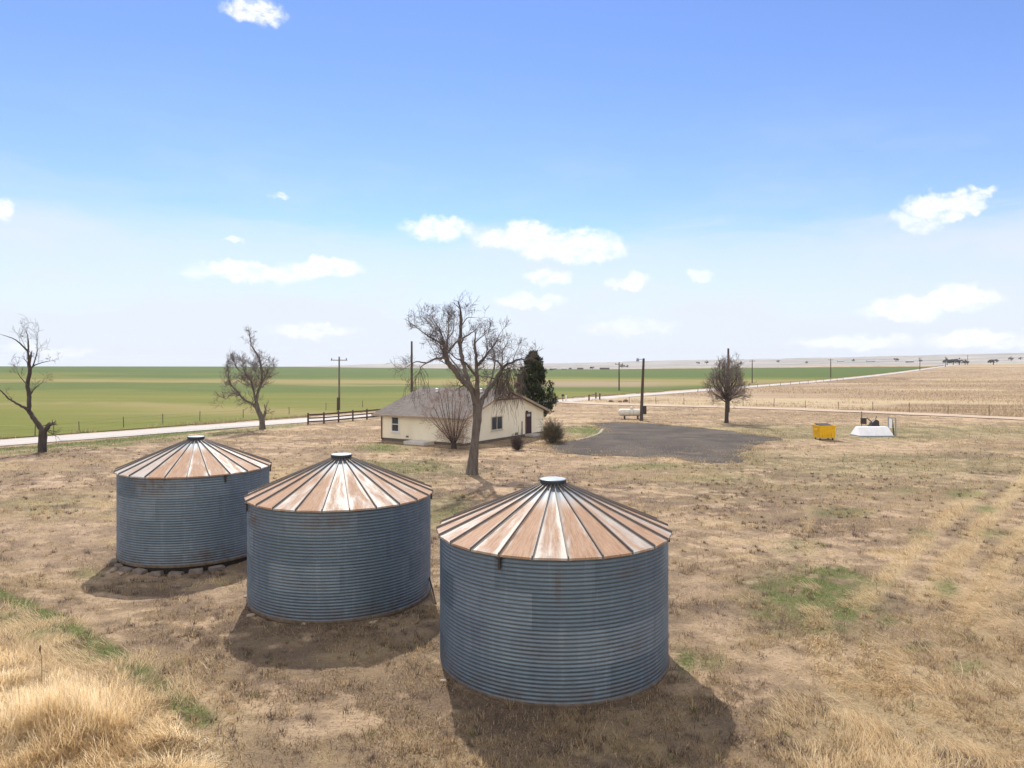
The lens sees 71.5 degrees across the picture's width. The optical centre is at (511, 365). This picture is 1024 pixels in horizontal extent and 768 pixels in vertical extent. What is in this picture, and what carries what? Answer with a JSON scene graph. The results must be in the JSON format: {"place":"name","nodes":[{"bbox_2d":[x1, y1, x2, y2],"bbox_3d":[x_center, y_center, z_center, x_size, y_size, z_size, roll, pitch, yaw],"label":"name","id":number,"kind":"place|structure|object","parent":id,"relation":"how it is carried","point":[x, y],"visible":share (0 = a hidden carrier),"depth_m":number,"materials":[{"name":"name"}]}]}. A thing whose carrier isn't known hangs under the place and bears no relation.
{"place":"outdoors","nodes":[
{"label":"outdoors","id":0,"kind":"place"},
{"bbox_2d":[0,365,942,437],"bbox_3d":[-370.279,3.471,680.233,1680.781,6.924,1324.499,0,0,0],"label":"green field","id":1,"kind":"structure","parent":0,"point":[74,395],"depth_m":220.04,"materials":[{"name":"green plant"}]},
{"bbox_2d":[0,364,960,445],"bbox_3d":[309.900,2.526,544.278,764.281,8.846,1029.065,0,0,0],"label":"road","id":2,"kind":"structure","parent":0,"point":[18,441],"depth_m":80.27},
{"bbox_2d":[0,365,1023,767],"bbox_3d":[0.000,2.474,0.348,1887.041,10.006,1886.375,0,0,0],"label":"ground","id":3,"kind":"structure","parent":0,"point":[306,661],"depth_m":21.78,"materials":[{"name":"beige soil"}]},
{"bbox_2d":[0,313,66,452],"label":"bare tree","id":4,"kind":"object","parent":3,"relation":"on","point":[42,439],"visible":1,"depth_m":57.25,"materials":[{"name":"brown plant"}]},
{"bbox_2d":[39,645,41,684],"bbox_3d":[-9.523,6.333,14.365,0.084,1.361,0.034,0,0,18],"label":"dead stalk","id":5,"kind":"object","parent":3,"relation":"on","point":[41,662],"visible":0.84,"depth_m":14.36,"materials":[{"name":"plant"}]},
{"bbox_2d":[110,558,117,564],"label":"foundation block","id":6,"kind":"structure","parent":3,"relation":"on","point":[113,560],"depth_m":26.36,"materials":[{"name":"concrete"}]},
{"bbox_2d":[114,563,123,569],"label":"foundation block","id":7,"kind":"structure","parent":3,"relation":"on","point":[118,565],"depth_m":25.76,"materials":[{"name":"concrete"}]},
{"bbox_2d":[0,631,248,767],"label":"straw grass","id":8,"kind":"structure","parent":3,"relation":"on","point":[59,715],"depth_m":13.14,"materials":[{"name":"beige plant"}]},
{"bbox_2d":[119,566,133,571],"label":"foundation block","id":9,"kind":"structure","parent":3,"relation":"on","point":[126,569],"depth_m":25.44,"materials":[{"name":"concrete"}]},
{"bbox_2d":[132,567,147,574],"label":"foundation block","id":10,"kind":"structure","parent":3,"relation":"on","point":[140,571],"depth_m":25.20,"materials":[{"name":"concrete"}]},
{"bbox_2d":[149,570,163,576],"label":"foundation block","id":11,"kind":"structure","parent":3,"relation":"on","point":[156,573],"depth_m":25.06,"materials":[{"name":"concrete"}]},
{"bbox_2d":[168,571,183,575],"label":"foundation block","id":12,"kind":"structure","parent":3,"relation":"on","point":[171,573],"depth_m":25.09,"materials":[{"name":"concrete"}]},
{"bbox_2d":[5,400,362,435],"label":"wire fence","id":13,"kind":"object","parent":3,"relation":"on","point":[151,422],"visible":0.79,"depth_m":80.12,"materials":[{"name":"wood"}]},
{"bbox_2d":[114,435,271,573],"bbox_3d":[-12.450,5.218,28.000,5.658,4.864,5.658,0,0,0],"label":"grain bin","id":14,"kind":"object","parent":3,"relation":"on","point":[181,506],"visible":0.84,"depth_m":25.70,"materials":[{"name":"galvanised steel"},{"name":"rusty steel"},{"name":"stone"}]},
{"bbox_2d":[188,568,202,574],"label":"foundation block","id":15,"kind":"structure","parent":3,"relation":"on","point":[196,571],"depth_m":25.30,"materials":[{"name":"concrete"}]},
{"bbox_2d":[208,564,224,571],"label":"foundation block","id":16,"kind":"structure","parent":3,"relation":"on","point":[214,568],"depth_m":25.66,"materials":[{"name":"concrete"}]},
{"bbox_2d":[211,326,278,428],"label":"bare tree","id":17,"kind":"object","parent":3,"relation":"on","point":[254,386],"visible":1,"depth_m":77.71,"materials":[{"name":"grey plant"}]},
{"bbox_2d":[0,391,663,438],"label":"roadside weeds","id":18,"kind":"object","parent":3,"relation":"on","point":[194,423],"visible":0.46,"depth_m":86.51,"materials":[{"name":"beige plant"}]},
{"bbox_2d":[244,453,432,623],"bbox_3d":[-5.280,4.883,22.000,5.658,4.294,5.658,0,0,0],"label":"grain bin","id":19,"kind":"object","parent":3,"relation":"on","point":[339,538],"visible":1,"depth_m":19.75,"materials":[{"name":"metal"}]},
{"bbox_2d":[337,397,339,409],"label":"timber post","id":20,"kind":"object","parent":3,"relation":"on","point":[338,403],"visible":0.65,"depth_m":110.25,"materials":[{"name":"brown wood"}]},
{"bbox_2d":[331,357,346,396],"bbox_3d":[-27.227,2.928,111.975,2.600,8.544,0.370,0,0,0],"label":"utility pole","id":21,"kind":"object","parent":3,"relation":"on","point":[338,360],"visible":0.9,"depth_m":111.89,"materials":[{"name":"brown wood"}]},
{"bbox_2d":[307,409,379,423],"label":"rail fence","id":22,"kind":"object","parent":3,"relation":"on","point":[338,416],"visible":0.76,"depth_m":87.48,"materials":[{"name":"brown wood"}]},
{"bbox_2d":[410,341,412,392],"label":"utility pole","id":23,"kind":"object","parent":3,"relation":"on","point":[411,364],"visible":0.52,"depth_m":99.89,"materials":[{"name":"brown wood"}]},
{"bbox_2d":[429,577,436,603],"bbox_3d":[-2.397,6.777,21.445,0.049,0.530,1.066,0,0,-18],"label":"metal rod","id":24,"kind":"object","parent":3,"relation":"on","point":[432,591],"visible":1,"depth_m":21.36,"materials":[{"name":"grey metal"}]},
{"bbox_2d":[417,377,472,448],"bbox_3d":[-5.413,4.187,59.517,5.382,6.441,3.868,0,0,0],"label":"bare shrub","id":25,"kind":"object","parent":3,"relation":"on","point":[451,438],"visible":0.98,"depth_m":59.40,"materials":[{"name":"brown plant"}]},
{"bbox_2d":[371,387,549,445],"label":"farmhouse","id":26,"kind":"object","parent":3,"relation":"on","point":[400,419],"visible":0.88,"depth_m":65.79,"materials":[{"name":"beige paint"}]},
{"bbox_2d":[391,417,399,432],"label":"window","id":27,"kind":"structure","parent":26,"relation":"in","point":[394,420],"depth_m":65.52,"materials":[{"name":"white paint"}]},
{"bbox_2d":[491,415,503,431],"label":"window","id":28,"kind":"structure","parent":26,"relation":"in","point":[499,419],"depth_m":65.55,"materials":[{"name":"white glass"}]},
{"bbox_2d":[525,412,531,433],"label":"door","id":29,"kind":"structure","parent":26,"relation":"in","point":[528,415],"depth_m":70.17,"materials":[{"name":"brown wood"}]},
{"bbox_2d":[388,291,541,474],"bbox_3d":[-2.615,1.123,45.803,9.016,12.070,10.225,0,0,13],"label":"bare tree","id":30,"kind":"object","parent":3,"relation":"on","point":[446,349],"visible":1,"depth_m":45.37,"materials":[{"name":"grey plant"}]},
{"bbox_2d":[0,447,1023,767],"bbox_3d":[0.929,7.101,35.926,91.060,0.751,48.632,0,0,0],"label":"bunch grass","id":31,"kind":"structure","parent":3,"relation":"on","point":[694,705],"depth_m":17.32,"materials":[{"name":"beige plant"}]},
{"bbox_2d":[0,402,1023,450],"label":"yard tufts","id":32,"kind":"object","parent":3,"relation":"on","point":[744,410],"visible":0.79,"depth_m":72.72,"materials":[{"name":"beige plant"}]},
{"bbox_2d":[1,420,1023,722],"bbox_3d":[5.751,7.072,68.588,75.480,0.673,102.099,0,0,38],"label":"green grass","id":33,"kind":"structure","parent":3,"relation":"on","point":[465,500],"depth_m":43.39,"materials":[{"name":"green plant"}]},
{"bbox_2d":[509,426,525,449],"bbox_3d":[0.421,6.027,58.616,1.597,2.055,1.806,0,0,0],"label":"bush","id":34,"kind":"object","parent":3,"relation":"on","point":[516,442],"visible":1,"depth_m":58.51,"materials":[{"name":"brown plant"}]},
{"bbox_2d":[517,349,558,417],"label":"juniper tree","id":35,"kind":"object","parent":3,"relation":"on","point":[536,393],"visible":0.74,"depth_m":79.30,"materials":[{"name":"green plant"}]},
{"bbox_2d":[436,476,671,707],"bbox_3d":[1.000,4.893,17.300,5.662,4.294,5.658,0,0,0],"label":"grain bin","id":36,"kind":"object","parent":3,"relation":"on","point":[553,589],"visible":1,"depth_m":15.01,"materials":[{"name":"metal"}]},
{"bbox_2d":[536,416,571,443],"bbox_3d":[3.565,5.856,64.071,3.264,3.069,2.926,0,0,40],"label":"bush","id":37,"kind":"object","parent":3,"relation":"on","point":[551,432],"visible":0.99,"depth_m":63.77,"materials":[{"name":"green plant"}]},
{"bbox_2d":[615,362,622,390],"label":"utility pole","id":38,"kind":"object","parent":3,"relation":"on","point":[619,378],"visible":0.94,"depth_m":193.89,"materials":[{"name":"brown wood"}]},
{"bbox_2d":[618,407,643,418],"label":"propane tank","id":39,"kind":"object","parent":3,"relation":"on","point":[631,411],"visible":0.73,"depth_m":92.05,"materials":[{"name":"metal"}]},
{"bbox_2d":[636,358,645,420],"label":"yard lamp pole","id":40,"kind":"object","parent":3,"relation":"on","point":[642,409],"visible":0.94,"depth_m":89.55,"materials":[{"name":"brown wood"}]},
{"bbox_2d":[549,422,782,462],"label":"asphalt yard","id":41,"kind":"structure","parent":3,"relation":"on","point":[671,438],"depth_m":64.21,"materials":[{"name":"grey asphalt"}]},
{"bbox_2d":[702,354,754,422],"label":"bare tree","id":42,"kind":"object","parent":3,"relation":"on","point":[720,382],"visible":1,"depth_m":85.74,"materials":[{"name":"brown plant"}]},
{"bbox_2d":[727,348,729,411],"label":"utility pole","id":43,"kind":"object","parent":3,"relation":"on","point":[728,371],"visible":0.35,"depth_m":105.86,"materials":[{"name":"brown wood"}]},
{"bbox_2d":[579,364,1023,416],"bbox_3d":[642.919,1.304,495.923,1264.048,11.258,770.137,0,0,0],"label":"dry pasture","id":44,"kind":"structure","parent":3,"relation":"on","point":[762,396],"depth_m":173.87,"materials":[{"name":"beige plant"}]},
{"bbox_2d":[629,397,989,415],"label":"wire fence","id":45,"kind":"object","parent":3,"relation":"on","point":[857,403],"visible":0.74,"depth_m":108.86,"materials":[{"name":"wood"}]},
{"bbox_2d":[812,423,835,439],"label":"dumpster","id":46,"kind":"object","parent":3,"relation":"on","point":[823,430],"visible":1,"depth_m":66.33,"materials":[{"name":"yellow paint"}]},
{"bbox_2d":[861,411,866,425],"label":"junction box","id":47,"kind":"object","parent":3,"relation":"on","point":[863,420],"visible":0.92,"depth_m":75.09,"materials":[{"name":"metal"}]},
{"bbox_2d":[850,426,893,436],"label":"truck topper","id":48,"kind":"object","parent":3,"relation":"on","point":[871,431],"visible":1,"depth_m":69.88,"materials":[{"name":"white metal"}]},
{"bbox_2d":[867,416,879,425],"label":"farm implement","id":49,"kind":"object","parent":3,"relation":"on","point":[874,422],"visible":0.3,"depth_m":74.94,"materials":[{"name":"metal"}]},
{"bbox_2d":[888,417,895,435],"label":"upright frame","id":50,"kind":"object","parent":3,"relation":"on","point":[890,423],"visible":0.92,"depth_m":70.23,"materials":[{"name":"white metal"}]},
{"bbox_2d":[988,359,998,364],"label":"tree","id":51,"kind":"object","parent":3,"relation":"on","point":[993,360],"visible":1,"depth_m":759.62,"materials":[{"name":"plant"}]},
{"bbox_2d":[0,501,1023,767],"bbox_3d":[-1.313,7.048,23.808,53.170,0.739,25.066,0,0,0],"label":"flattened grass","id":52,"kind":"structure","parent":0,"point":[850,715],"depth_m":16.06,"materials":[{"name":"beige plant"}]},
{"bbox_2d":[0,0,1023,366],"label":"sky","id":53,"kind":"structure","parent":0,"point":[615,180],"materials":[{"name":"blue"}]},
{"bbox_2d":[287,353,1023,368],"bbox_3d":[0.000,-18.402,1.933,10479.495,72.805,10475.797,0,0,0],"label":"hills","id":54,"kind":"structure","parent":0,"point":[1002,358],"depth_m":2026.45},
{"bbox_2d":[535,421,799,464],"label":"verge grass","id":55,"kind":"structure","parent":0,"point":[673,457],"depth_m":60.47,"materials":[{"name":"beige plant"}]},
{"bbox_2d":[558,401,1023,419],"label":"dirt road","id":56,"kind":"structure","parent":0,"point":[936,414],"depth_m":110.71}
]}

